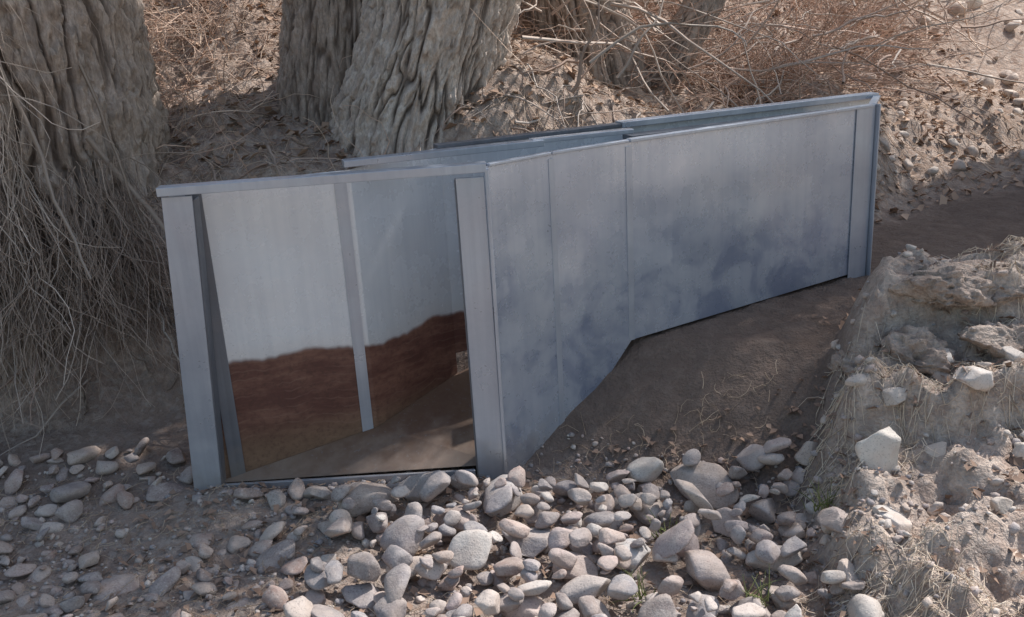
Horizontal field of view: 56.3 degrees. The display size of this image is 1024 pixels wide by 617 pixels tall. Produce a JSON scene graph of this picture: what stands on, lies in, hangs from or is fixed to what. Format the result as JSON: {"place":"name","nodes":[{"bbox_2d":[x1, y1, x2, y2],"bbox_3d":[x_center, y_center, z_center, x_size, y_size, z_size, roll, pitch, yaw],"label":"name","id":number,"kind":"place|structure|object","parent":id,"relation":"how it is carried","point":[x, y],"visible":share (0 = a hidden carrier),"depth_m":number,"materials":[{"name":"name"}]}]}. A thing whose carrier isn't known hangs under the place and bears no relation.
{"place":"outdoors","nodes":[
{"label":"outdoors","id":0,"kind":"place"},
{"bbox_2d":[0,0,1023,616],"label":"ground","id":1,"kind":"structure","parent":0,"point":[652,382],"depth_m":3.36,"materials":[{"name":"brown soil"}]},
{"bbox_2d":[0,0,180,460],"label":"cottonwood tree","id":2,"kind":"object","parent":1,"relation":"on","point":[83,109],"visible":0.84,"depth_m":3.64,"materials":[{"name":"brown plant"}]},
{"bbox_2d":[91,43,594,329],"bbox_3d":[-1.555,-0.402,4.279,4.314,1.344,1.487,-3,18,0],"label":"dry brush","id":3,"kind":"object","parent":1,"relation":"on","point":[194,139],"visible":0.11,"depth_m":4.22,"materials":[{"name":"brown plant"}]},
{"bbox_2d":[138,0,611,250],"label":"dry brush","id":4,"kind":"object","parent":1,"relation":"on","point":[171,31],"visible":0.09,"depth_m":4.97,"materials":[{"name":"brown plant"}]},
{"bbox_2d":[275,0,522,156],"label":"cottonwood tree","id":5,"kind":"object","parent":1,"relation":"on","point":[409,74],"visible":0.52,"depth_m":4.29,"materials":[{"name":"grey plant"}]},
{"bbox_2d":[0,437,882,616],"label":"river cobble pile","id":6,"kind":"object","parent":1,"relation":"on","point":[705,489],"visible":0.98,"depth_m":2.85,"materials":[{"name":"stone"}]},
{"bbox_2d":[0,360,910,616],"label":"dry straw","id":7,"kind":"object","parent":1,"relation":"on","point":[394,503],"visible":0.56,"depth_m":3.05,"materials":[{"name":"brown plant"}]},
{"bbox_2d":[0,0,1023,455],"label":"dead branches","id":8,"kind":"object","parent":1,"relation":"on","point":[654,20],"visible":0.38,"depth_m":4.88,"materials":[{"name":"brown plant"}]},
{"bbox_2d":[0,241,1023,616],"bbox_3d":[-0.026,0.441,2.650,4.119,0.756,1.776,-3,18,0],"label":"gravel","id":9,"kind":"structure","parent":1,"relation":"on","point":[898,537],"depth_m":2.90,"materials":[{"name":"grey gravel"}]},
{"bbox_2d":[156,92,880,490],"bbox_3d":[0.295,-0.077,3.621,2.992,1.173,0.539,-13,21,-27],"label":"steel flume","id":10,"kind":"object","parent":1,"relation":"on","point":[330,322],"visible":0.88,"depth_m":3.36,"materials":[{"name":"metal"}]},
{"bbox_2d":[73,350,975,616],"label":"river cobbles","id":11,"kind":"object","parent":1,"relation":"on","point":[361,518],"visible":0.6,"depth_m":2.92,"materials":[{"name":"stone"}]},
{"bbox_2d":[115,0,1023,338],"bbox_3d":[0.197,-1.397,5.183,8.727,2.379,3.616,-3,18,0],"label":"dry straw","id":12,"kind":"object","parent":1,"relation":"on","point":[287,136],"visible":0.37,"depth_m":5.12,"materials":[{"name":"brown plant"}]},
{"bbox_2d":[144,0,1023,297],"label":"leaf litter","id":13,"kind":"object","parent":1,"relation":"on","point":[656,106],"visible":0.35,"depth_m":5.17,"materials":[{"name":"dry leaves"}]},
{"bbox_2d":[520,0,725,89],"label":"willow tree","id":14,"kind":"object","parent":1,"relation":"on","point":[614,61],"visible":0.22,"depth_m":5.14,"materials":[{"name":"brown plant"}]},
{"bbox_2d":[607,478,838,611],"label":"green sprouts","id":15,"kind":"object","parent":1,"relation":"on","point":[827,503],"visible":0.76,"depth_m":2.58,"materials":[{"name":"green grass"},{"name":"leaf"}]},
{"bbox_2d":[512,0,1023,116],"bbox_3d":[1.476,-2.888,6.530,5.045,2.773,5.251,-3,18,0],"label":"dry brush","id":16,"kind":"object","parent":1,"relation":"on","point":[801,47],"visible":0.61,"depth_m":5.57,"materials":[{"name":"brown plant"}]},
{"bbox_2d":[728,237,1023,609],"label":"leaf litter","id":17,"kind":"object","parent":1,"relation":"on","point":[1010,478],"visible":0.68,"depth_m":2.80,"materials":[{"name":"brown plant"}]},
{"bbox_2d":[731,0,1023,616],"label":"bank stones","id":18,"kind":"object","parent":1,"relation":"on","point":[879,448],"visible":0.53,"depth_m":2.87,"materials":[{"name":"stone"}]},
{"bbox_2d":[776,235,1023,616],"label":"dry straw","id":19,"kind":"object","parent":1,"relation":"on","point":[924,581],"visible":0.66,"depth_m":2.83,"materials":[{"name":"straw"},{"name":"dry grass"}]},
{"bbox_2d":[825,259,1023,471],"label":"clay ledge","id":20,"kind":"object","parent":1,"relation":"on","point":[942,286],"visible":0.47,"depth_m":3.03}
]}

